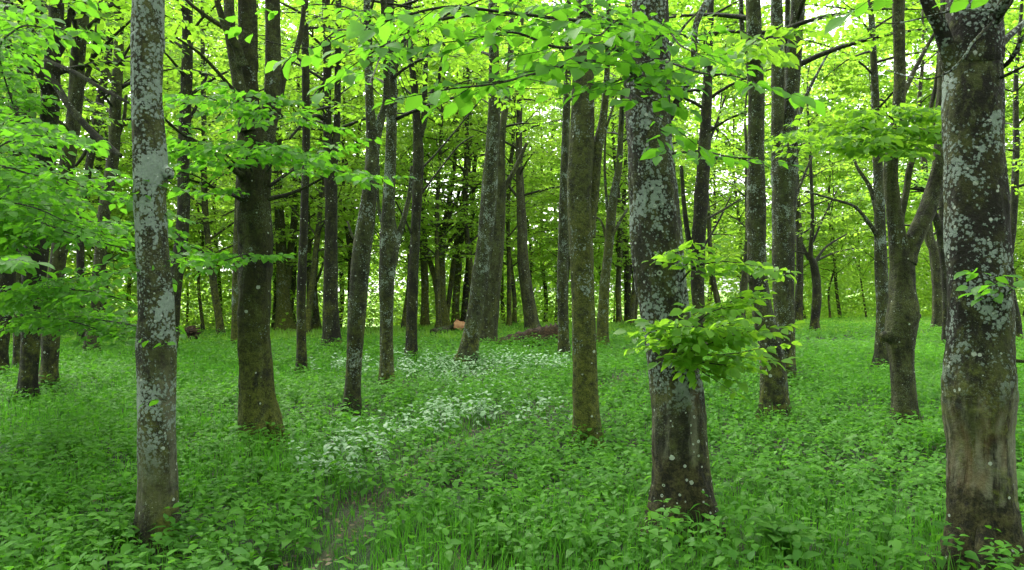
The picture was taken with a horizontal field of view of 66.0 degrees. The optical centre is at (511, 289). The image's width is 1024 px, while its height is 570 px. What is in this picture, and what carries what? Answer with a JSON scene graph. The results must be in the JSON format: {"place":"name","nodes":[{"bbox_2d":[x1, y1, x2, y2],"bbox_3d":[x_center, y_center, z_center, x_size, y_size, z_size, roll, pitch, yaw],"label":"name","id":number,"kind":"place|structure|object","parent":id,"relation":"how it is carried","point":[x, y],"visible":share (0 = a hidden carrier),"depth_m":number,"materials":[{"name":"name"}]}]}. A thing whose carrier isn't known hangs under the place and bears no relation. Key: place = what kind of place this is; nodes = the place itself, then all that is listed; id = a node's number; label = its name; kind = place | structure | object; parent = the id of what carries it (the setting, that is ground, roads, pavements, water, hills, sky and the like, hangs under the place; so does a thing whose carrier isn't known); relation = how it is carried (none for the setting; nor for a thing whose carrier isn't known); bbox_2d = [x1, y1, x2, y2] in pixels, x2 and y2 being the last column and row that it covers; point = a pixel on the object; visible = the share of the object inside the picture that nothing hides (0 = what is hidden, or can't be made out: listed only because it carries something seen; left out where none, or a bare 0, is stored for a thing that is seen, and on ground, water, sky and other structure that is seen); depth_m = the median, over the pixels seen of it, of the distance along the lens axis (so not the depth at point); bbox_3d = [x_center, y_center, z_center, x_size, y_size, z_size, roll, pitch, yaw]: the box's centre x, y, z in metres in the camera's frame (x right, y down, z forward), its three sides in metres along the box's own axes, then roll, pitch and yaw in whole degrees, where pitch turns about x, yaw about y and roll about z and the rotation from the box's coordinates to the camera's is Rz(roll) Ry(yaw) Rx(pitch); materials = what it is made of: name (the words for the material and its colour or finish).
{"place":"outdoors","nodes":[
{"label":"outdoors","id":0,"kind":"place"},
{"bbox_2d":[310,380,638,569],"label":"path","id":1,"kind":"structure","parent":0,"point":[349,528],"depth_m":5.41,"materials":[{"name":"brown soil"}]},
{"bbox_2d":[0,293,1023,569],"bbox_3d":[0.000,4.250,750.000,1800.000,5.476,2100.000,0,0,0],"label":"ground","id":2,"kind":"structure","parent":0,"point":[358,511],"depth_m":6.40,"materials":[{"name":"green plant"}]},
{"bbox_2d":[0,451,67,500],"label":"leafy plant","id":3,"kind":"object","parent":2,"relation":"on","point":[7,471],"visible":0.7,"depth_m":5.86,"materials":[{"name":"green plant"}]},
{"bbox_2d":[0,0,130,374],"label":"beech tree","id":4,"kind":"object","parent":2,"relation":"on","point":[24,99],"visible":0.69,"depth_m":6.44,"materials":[{"name":"green plant"}]},
{"bbox_2d":[0,1,132,255],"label":"slim beech tree","id":5,"kind":"object","parent":2,"relation":"on","point":[35,90],"visible":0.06,"depth_m":25.91,"materials":[{"name":"green plant"}]},
{"bbox_2d":[45,512,111,565],"bbox_3d":[-2.534,1.474,4.627,0.341,0.287,0.312,0,0,35],"label":"leafy plant","id":6,"kind":"object","parent":2,"relation":"on","point":[84,542],"visible":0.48,"depth_m":4.61,"materials":[{"name":"green plant"}]},
{"bbox_2d":[1,0,183,369],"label":"beech tree","id":7,"kind":"object","parent":2,"relation":"on","point":[16,350],"visible":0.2,"depth_m":14.41,"materials":[{"name":"green plant"}]},
{"bbox_2d":[2,0,192,263],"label":"slim beech tree","id":8,"kind":"object","parent":2,"relation":"on","point":[97,166],"visible":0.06,"depth_m":28.97,"materials":[{"name":"green plant"}]},
{"bbox_2d":[3,0,193,341],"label":"beech tree","id":9,"kind":"object","parent":2,"relation":"on","point":[96,125],"visible":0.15,"depth_m":21.67,"materials":[{"name":"green plant"}]},
{"bbox_2d":[3,18,200,311],"bbox_3d":[-13.797,-3.405,26.429,6.308,11.085,6.034,0,0,-20],"label":"slim beech tree","id":10,"kind":"object","parent":2,"relation":"on","point":[122,150],"visible":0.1,"depth_m":26.13,"materials":[{"name":"green plant"}]},
{"bbox_2d":[0,0,219,406],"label":"beech tree","id":11,"kind":"object","parent":2,"relation":"on","point":[34,209],"visible":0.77,"depth_m":5.71,"materials":[{"name":"green plant"}]},
{"bbox_2d":[91,492,134,546],"bbox_3d":[-2.433,1.450,4.920,0.356,0.343,0.313,0,0,38],"label":"leafy plant","id":12,"kind":"object","parent":2,"relation":"on","point":[119,505],"visible":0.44,"depth_m":4.90,"materials":[{"name":"green plant"}]},
{"bbox_2d":[0,0,226,393],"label":"beech tree","id":13,"kind":"object","parent":2,"relation":"on","point":[57,301],"visible":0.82,"depth_m":7.75,"materials":[{"name":"green plant"}]},
{"bbox_2d":[20,0,224,353],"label":"beech tree","id":14,"kind":"object","parent":2,"relation":"on","point":[115,106],"visible":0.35,"depth_m":19.00,"materials":[{"name":"brown plant"}]},
{"bbox_2d":[113,0,186,558],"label":"beech tree","id":15,"kind":"object","parent":2,"relation":"on","point":[155,340],"visible":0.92,"depth_m":4.82,"materials":[{"name":"grey plant"}]},
{"bbox_2d":[74,2,229,266],"bbox_3d":[-12.832,-4.910,27.759,5.902,14.107,4.839,-2,-1,13],"label":"slim beech tree","id":16,"kind":"object","parent":2,"relation":"on","point":[121,213],"visible":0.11,"depth_m":27.77,"materials":[{"name":"green plant"}]},
{"bbox_2d":[122,37,235,330],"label":"slim beech tree","id":17,"kind":"object","parent":2,"relation":"on","point":[201,236],"visible":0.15,"depth_m":30.60,"materials":[{"name":"green plant"}]},
{"bbox_2d":[100,0,315,334],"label":"slim beech tree","id":18,"kind":"object","parent":2,"relation":"on","point":[205,223],"visible":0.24,"depth_m":25.62,"materials":[{"name":"green plant"}]},
{"bbox_2d":[107,0,316,347],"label":"beech tree","id":19,"kind":"object","parent":2,"relation":"on","point":[183,199],"visible":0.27,"depth_m":18.18,"materials":[{"name":"green plant"}]},
{"bbox_2d":[136,1,288,313],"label":"slim beech tree","id":20,"kind":"object","parent":2,"relation":"on","point":[214,202],"visible":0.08,"depth_m":33.74,"materials":[{"name":"green plant"}]},
{"bbox_2d":[176,0,321,243],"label":"slim beech tree","id":21,"kind":"object","parent":2,"relation":"on","point":[262,32],"visible":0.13,"depth_m":29.28,"materials":[{"name":"green plant"}]},
{"bbox_2d":[167,0,359,342],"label":"beech tree","id":22,"kind":"object","parent":2,"relation":"on","point":[234,307],"visible":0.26,"depth_m":20.79,"materials":[{"name":"green plant"}]},
{"bbox_2d":[128,0,414,449],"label":"beech tree","id":23,"kind":"object","parent":2,"relation":"on","point":[255,126],"visible":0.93,"depth_m":7.88,"materials":[{"name":"green plant"}]},
{"bbox_2d":[210,18,349,328],"bbox_3d":[-10.242,-4.913,34.892,7.207,14.668,5.909,1,-2,-45],"label":"slim beech tree","id":24,"kind":"object","parent":2,"relation":"on","point":[274,300],"visible":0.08,"depth_m":34.95,"materials":[{"name":"green plant"}]},
{"bbox_2d":[213,5,357,332],"bbox_3d":[-8.608,-4.737,29.958,6.316,13.509,6.836,0,0,0],"label":"beech tree","id":25,"kind":"object","parent":2,"relation":"on","point":[283,286],"visible":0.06,"depth_m":30.35,"materials":[{"name":"brown plant"}]},
{"bbox_2d":[261,0,352,313],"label":"slim beech tree","id":26,"kind":"object","parent":2,"relation":"on","point":[293,286],"visible":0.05,"depth_m":33.32,"materials":[{"name":"green plant"}]},
{"bbox_2d":[258,0,375,329],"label":"slim beech tree","id":27,"kind":"object","parent":2,"relation":"on","point":[310,240],"visible":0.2,"depth_m":30.56,"materials":[{"name":"green plant"}]},
{"bbox_2d":[263,32,379,329],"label":"beech tree","id":28,"kind":"object","parent":2,"relation":"on","point":[316,322],"visible":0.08,"depth_m":32.41,"materials":[{"name":"grey plant"}]},
{"bbox_2d":[258,0,385,377],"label":"beech tree","id":29,"kind":"object","parent":2,"relation":"on","point":[301,352],"visible":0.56,"depth_m":14.24,"materials":[{"name":"brown plant"}]},
{"bbox_2d":[205,0,459,351],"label":"beech tree","id":30,"kind":"object","parent":2,"relation":"on","point":[330,323],"visible":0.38,"depth_m":19.92,"materials":[{"name":"green plant"}]},
{"bbox_2d":[260,0,404,264],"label":"slim beech tree","id":31,"kind":"object","parent":2,"relation":"on","point":[339,261],"visible":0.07,"depth_m":35.24,"materials":[{"name":"green plant"}]},
{"bbox_2d":[285,5,379,327],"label":"slim beech tree","id":32,"kind":"object","parent":2,"relation":"on","point":[341,302],"visible":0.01,"depth_m":40.19,"materials":[{"name":"green plant"}]},
{"bbox_2d":[260,0,408,334],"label":"slim beech tree","id":33,"kind":"object","parent":2,"relation":"on","point":[319,225],"visible":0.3,"depth_m":27.23,"materials":[{"name":"green plant"}]},
{"bbox_2d":[273,0,405,269],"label":"slim beech tree","id":34,"kind":"object","parent":2,"relation":"on","point":[346,232],"visible":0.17,"depth_m":31.72,"materials":[{"name":"green plant"}]},
{"bbox_2d":[297,0,409,307],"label":"slim beech tree","id":35,"kind":"object","parent":2,"relation":"on","point":[359,148],"visible":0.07,"depth_m":34.04,"materials":[{"name":"green plant"}]},
{"bbox_2d":[218,0,520,363],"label":"beech tree","id":36,"kind":"object","parent":2,"relation":"on","point":[418,190],"visible":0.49,"depth_m":17.16,"materials":[{"name":"green plant"}]},
{"bbox_2d":[319,3,450,333],"bbox_3d":[-4.649,-4.047,28.822,4.771,12.568,4.666,0,0,-17],"label":"slim beech tree","id":37,"kind":"object","parent":2,"relation":"on","point":[400,150],"visible":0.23,"depth_m":28.46,"materials":[{"name":"green plant"}]},
{"bbox_2d":[338,0,485,327],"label":"slim beech tree","id":38,"kind":"object","parent":2,"relation":"on","point":[401,193],"visible":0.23,"depth_m":30.53,"materials":[{"name":"green plant"}]},
{"bbox_2d":[352,1,471,263],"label":"slim beech tree","id":39,"kind":"object","parent":2,"relation":"on","point":[408,155],"visible":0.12,"depth_m":34.13,"materials":[{"name":"green plant"}]},
{"bbox_2d":[350,42,483,326],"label":"beech tree","id":40,"kind":"object","parent":2,"relation":"on","point":[424,293],"visible":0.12,"depth_m":33.21,"materials":[{"name":"green plant"}]},
{"bbox_2d":[283,0,566,420],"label":"beech tree","id":41,"kind":"object","parent":2,"relation":"on","point":[360,271],"visible":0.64,"depth_m":9.74,"materials":[{"name":"grey plant"}]},
{"bbox_2d":[280,0,571,391],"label":"beech tree","id":42,"kind":"object","parent":2,"relation":"on","point":[391,234],"visible":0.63,"depth_m":12.43,"materials":[{"name":"grey plant"}]},
{"bbox_2d":[287,345,572,480],"bbox_3d":[-1.006,1.336,11.770,5.588,0.546,11.136,0,0,0],"label":"variegated ground cover","id":43,"kind":"object","parent":2,"relation":"on","point":[343,443],"visible":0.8,"depth_m":9.29,"materials":[{"name":"green plant"}]},
{"bbox_2d":[382,0,512,327],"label":"slim beech tree","id":44,"kind":"object","parent":2,"relation":"on","point":[436,222],"visible":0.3,"depth_m":29.27,"materials":[{"name":"green plant"}]},
{"bbox_2d":[395,51,534,327],"bbox_3d":[-2.211,-3.810,30.965,6.225,11.648,5.581,0,0,0],"label":"beech tree","id":45,"kind":"object","parent":2,"relation":"on","point":[447,212],"visible":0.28,"depth_m":31.19,"materials":[{"name":"green plant"}]},
{"bbox_2d":[397,0,536,315],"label":"slim beech tree","id":46,"kind":"object","parent":2,"relation":"on","point":[451,276],"visible":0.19,"depth_m":32.92,"materials":[{"name":"green plant"}]},
{"bbox_2d":[383,0,562,289],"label":"slim beech tree","id":47,"kind":"object","parent":2,"relation":"on","point":[466,155],"visible":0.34,"depth_m":30.24,"materials":[{"name":"green plant"}]},
{"bbox_2d":[433,70,530,323],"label":"beech tree","id":48,"kind":"object","parent":2,"relation":"on","point":[456,289],"visible":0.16,"depth_m":35.64,"materials":[{"name":"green plant"}]},
{"bbox_2d":[426,62,550,320],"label":"beech tree","id":49,"kind":"object","parent":2,"relation":"on","point":[465,301],"visible":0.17,"depth_m":35.62,"materials":[{"name":"brown plant"}]},
{"bbox_2d":[419,0,575,347],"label":"beech tree","id":50,"kind":"object","parent":2,"relation":"on","point":[489,323],"visible":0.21,"depth_m":21.58,"materials":[{"name":"brown plant"}]},
{"bbox_2d":[431,0,571,326],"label":"slim beech tree","id":51,"kind":"object","parent":2,"relation":"on","point":[509,282],"visible":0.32,"depth_m":32.71,"materials":[{"name":"green plant"}]},
{"bbox_2d":[478,512,524,555],"bbox_3d":[-0.064,1.477,4.724,0.253,0.244,0.312,0,0,37],"label":"leafy plant","id":52,"kind":"object","parent":2,"relation":"on","point":[521,520],"visible":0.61,"depth_m":4.71,"materials":[{"name":"green plant"}]},
{"bbox_2d":[443,40,560,323],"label":"slim beech tree","id":53,"kind":"object","parent":2,"relation":"on","point":[514,305],"visible":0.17,"depth_m":36.01,"materials":[{"name":"green plant"}]},
{"bbox_2d":[460,0,559,323],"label":"slim beech tree","id":54,"kind":"object","parent":2,"relation":"on","point":[502,291],"visible":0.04,"depth_m":40.77,"materials":[{"name":"green plant"}]},
{"bbox_2d":[0,314,1023,569],"bbox_3d":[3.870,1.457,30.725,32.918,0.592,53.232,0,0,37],"label":"herb ground cover","id":55,"kind":"object","parent":2,"relation":"on","point":[542,456],"visible":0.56,"depth_m":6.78,"materials":[{"name":"green plant"}]},
{"bbox_2d":[0,350,1023,569],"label":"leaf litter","id":56,"kind":"object","parent":2,"relation":"on","point":[329,559],"visible":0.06,"depth_m":5.95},
{"bbox_2d":[1,0,1023,332],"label":"distant woodland foliage","id":57,"kind":"object","parent":2,"relation":"on","point":[849,280],"visible":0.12,"depth_m":70.08,"materials":[{"name":"green plant"}]},
{"bbox_2d":[469,129,560,280],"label":"slim beech tree","id":58,"kind":"object","parent":2,"relation":"on","point":[531,263],"visible":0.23,"depth_m":37.68,"materials":[{"name":"green plant"}]},
{"bbox_2d":[9,316,1023,351],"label":"crest grass","id":59,"kind":"structure","parent":2,"relation":"on","point":[372,329],"depth_m":28.02,"materials":[{"name":"green plant"}]},
{"bbox_2d":[417,0,616,369],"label":"beech tree","id":60,"kind":"object","parent":2,"relation":"on","point":[470,339],"visible":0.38,"depth_m":16.04,"materials":[{"name":"grey plant"}]},
{"bbox_2d":[494,323,557,346],"bbox_3d":[0.346,1.313,21.879,1.916,0.786,0.964,0,0,0],"label":"fallen log","id":61,"kind":"object","parent":2,"relation":"on","point":[550,330],"visible":0.4,"depth_m":21.64,"materials":[{"name":"brown wood"}]},
{"bbox_2d":[442,0,610,330],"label":"beech tree","id":62,"kind":"object","parent":2,"relation":"on","point":[530,315],"visible":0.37,"depth_m":29.27,"materials":[{"name":"brown plant"}]},
{"bbox_2d":[265,0,825,549],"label":"beech tree","id":63,"kind":"object","parent":2,"relation":"on","point":[675,346],"visible":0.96,"depth_m":4.39,"materials":[{"name":"green plant"}]},
{"bbox_2d":[504,49,595,322],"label":"slim beech tree","id":64,"kind":"object","parent":2,"relation":"on","point":[554,210],"visible":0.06,"depth_m":45.40,"materials":[{"name":"green plant"}]},
{"bbox_2d":[499,49,606,323],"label":"slim beech tree","id":65,"kind":"object","parent":2,"relation":"on","point":[544,276],"visible":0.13,"depth_m":40.62,"materials":[{"name":"green plant"}]},
{"bbox_2d":[508,80,614,323],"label":"slim beech tree","id":66,"kind":"object","parent":2,"relation":"on","point":[557,205],"visible":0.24,"depth_m":35.36,"materials":[{"name":"green plant"}]},
{"bbox_2d":[528,4,627,260],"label":"slim beech tree","id":67,"kind":"object","parent":2,"relation":"on","point":[555,182],"visible":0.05,"depth_m":39.62,"materials":[{"name":"green plant"}]},
{"bbox_2d":[535,7,628,268],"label":"slim beech tree","id":68,"kind":"object","parent":2,"relation":"on","point":[601,208],"visible":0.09,"depth_m":37.39,"materials":[{"name":"green plant"}]},
{"bbox_2d":[474,0,694,357],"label":"beech tree","id":69,"kind":"object","parent":2,"relation":"on","point":[562,288],"visible":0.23,"depth_m":17.78,"materials":[{"name":"grey plant"}]},
{"bbox_2d":[567,0,617,450],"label":"beech tree","id":70,"kind":"object","parent":2,"relation":"on","point":[584,160],"visible":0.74,"depth_m":7.96,"materials":[{"name":"brown plant"}]},
{"bbox_2d":[571,512,627,558],"bbox_3d":[0.514,1.460,4.670,0.276,0.264,0.289,0,0,-19],"label":"leafy plant","id":71,"kind":"object","parent":2,"relation":"on","point":[599,539],"visible":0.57,"depth_m":4.65,"materials":[{"name":"green plant"}]},
{"bbox_2d":[501,0,717,348],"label":"beech tree","id":72,"kind":"object","parent":2,"relation":"on","point":[610,228],"visible":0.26,"depth_m":20.77,"materials":[{"name":"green plant"}]},
{"bbox_2d":[535,0,707,323],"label":"slim beech tree","id":73,"kind":"object","parent":2,"relation":"on","point":[620,264],"visible":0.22,"depth_m":34.80,"materials":[{"name":"green plant"}]},
{"bbox_2d":[594,1,696,318],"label":"slim beech tree","id":74,"kind":"object","parent":2,"relation":"on","point":[636,303],"visible":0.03,"depth_m":38.70,"materials":[{"name":"green plant"}]},
{"bbox_2d":[604,95,692,320],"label":"beech tree","id":75,"kind":"object","parent":2,"relation":"on","point":[627,284],"visible":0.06,"depth_m":39.57,"materials":[{"name":"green plant"}]},
{"bbox_2d":[594,0,724,324],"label":"slim beech tree","id":76,"kind":"object","parent":2,"relation":"on","point":[632,303],"visible":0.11,"depth_m":32.69,"materials":[{"name":"green plant"}]},
{"bbox_2d":[596,0,822,348],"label":"beech tree","id":77,"kind":"object","parent":2,"relation":"on","point":[701,192],"visible":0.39,"depth_m":19.90,"materials":[{"name":"green plant"}]},
{"bbox_2d":[672,20,747,312],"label":"slim beech tree","id":78,"kind":"object","parent":2,"relation":"on","point":[715,206],"visible":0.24,"depth_m":47.00,"materials":[{"name":"green plant"}]},
{"bbox_2d":[674,79,771,319],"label":"beech tree","id":79,"kind":"object","parent":2,"relation":"on","point":[715,291],"visible":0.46,"depth_m":37.23,"materials":[{"name":"green plant"}]},
{"bbox_2d":[685,34,771,317],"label":"slim beech tree","id":80,"kind":"object","parent":2,"relation":"on","point":[738,212],"visible":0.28,"depth_m":46.93,"materials":[{"name":"green plant"}]},
{"bbox_2d":[682,76,805,317],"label":"beech tree","id":81,"kind":"object","parent":2,"relation":"on","point":[744,284],"visible":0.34,"depth_m":38.46,"materials":[{"name":"green plant"}]},
{"bbox_2d":[599,0,924,425],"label":"beech tree","id":82,"kind":"object","parent":2,"relation":"on","point":[773,385],"visible":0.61,"depth_m":9.36,"materials":[{"name":"grey plant"}]},
{"bbox_2d":[742,499,815,561],"bbox_3d":[1.560,1.425,4.627,0.387,0.323,0.434,0,0,0],"label":"leafy plant","id":83,"kind":"object","parent":2,"relation":"on","point":[773,538],"visible":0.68,"depth_m":4.60,"materials":[{"name":"green plant"}]},
{"bbox_2d":[719,60,865,320],"bbox_3d":[14.053,-4.750,38.742,6.019,13.514,6.194,0,0,-41],"label":"beech tree","id":84,"kind":"object","parent":2,"relation":"on","point":[798,299],"visible":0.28,"depth_m":38.29,"materials":[{"name":"green plant"}]},
{"bbox_2d":[721,47,873,331],"bbox_3d":[10.900,-3.510,27.942,6.148,11.027,5.190,0,0,-29],"label":"beech tree","id":85,"kind":"object","parent":2,"relation":"on","point":[816,298],"visible":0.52,"depth_m":27.74,"materials":[{"name":"green plant"}]},
{"bbox_2d":[741,71,856,278],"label":"slim beech tree","id":86,"kind":"object","parent":2,"relation":"on","point":[807,217],"visible":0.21,"depth_m":43.24,"materials":[{"name":"green plant"}]},
{"bbox_2d":[762,1,837,268],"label":"slim beech tree","id":87,"kind":"object","parent":2,"relation":"on","point":[804,163],"visible":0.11,"depth_m":44.95,"materials":[{"name":"green plant"}]},
{"bbox_2d":[795,35,871,316],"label":"slim beech tree","id":88,"kind":"object","parent":2,"relation":"on","point":[829,188],"visible":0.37,"depth_m":46.84,"materials":[{"name":"green plant"}]},
{"bbox_2d":[795,154,872,317],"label":"slim beech tree","id":89,"kind":"object","parent":2,"relation":"on","point":[837,257],"visible":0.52,"depth_m":45.27,"materials":[{"name":"green plant"}]},
{"bbox_2d":[669,0,1016,387],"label":"beech tree","id":90,"kind":"object","parent":2,"relation":"on","point":[781,56],"visible":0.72,"depth_m":13.01,"materials":[{"name":"grey plant"}]},
{"bbox_2d":[817,137,898,316],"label":"slim beech tree","id":91,"kind":"object","parent":2,"relation":"on","point":[846,211],"visible":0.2,"depth_m":49.57,"materials":[{"name":"green plant"}]},
{"bbox_2d":[788,0,944,432],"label":"beech tree","id":92,"kind":"object","parent":2,"relation":"on","point":[898,336],"visible":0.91,"depth_m":8.82,"materials":[{"name":"brown plant"}]},
{"bbox_2d":[809,46,934,269],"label":"slim beech tree","id":93,"kind":"object","parent":2,"relation":"on","point":[868,254],"visible":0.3,"depth_m":45.86,"materials":[{"name":"green plant"}]},
{"bbox_2d":[723,0,1023,372],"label":"beech tree","id":94,"kind":"object","parent":2,"relation":"on","point":[877,196],"visible":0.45,"depth_m":15.09,"materials":[{"name":"brown plant"}]},
{"bbox_2d":[852,496,907,547],"bbox_3d":[2.223,1.439,4.751,0.310,0.312,0.337,0,0,18],"label":"leafy plant","id":95,"kind":"object","parent":2,"relation":"on","point":[886,520],"visible":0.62,"depth_m":4.75,"materials":[{"name":"green plant"}]},
{"bbox_2d":[824,0,1023,569],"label":"beech tree","id":96,"kind":"object","parent":2,"relation":"on","point":[979,393],"visible":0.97,"depth_m":4.22,"materials":[{"name":"grey plant"}]},
{"bbox_2d":[832,158,1023,343],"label":"beech tree","id":97,"kind":"object","parent":2,"relation":"on","point":[917,187],"visible":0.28,"depth_m":21.32,"materials":[{"name":"green plant"}]},
{"bbox_2d":[833,1,1023,328],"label":"beech tree","id":98,"kind":"object","parent":2,"relation":"on","point":[932,247],"visible":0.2,"depth_m":29.30,"materials":[{"name":"brown plant"}]},
{"bbox_2d":[907,0,1023,342],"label":"beech tree","id":99,"kind":"object","parent":2,"relation":"on","point":[1014,198],"visible":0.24,"depth_m":23.31,"materials":[{"name":"green plant"}]},
{"bbox_2d":[1004,40,1023,270],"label":"slim beech tree","id":100,"kind":"object","parent":2,"relation":"on","point":[1019,205],"visible":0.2,"depth_m":39.66,"materials":[{"name":"green plant"}]},
{"bbox_2d":[56,0,1023,292],"label":"sky","id":101,"kind":"structure","parent":0,"point":[822,11],"materials":[{"name":"white"}]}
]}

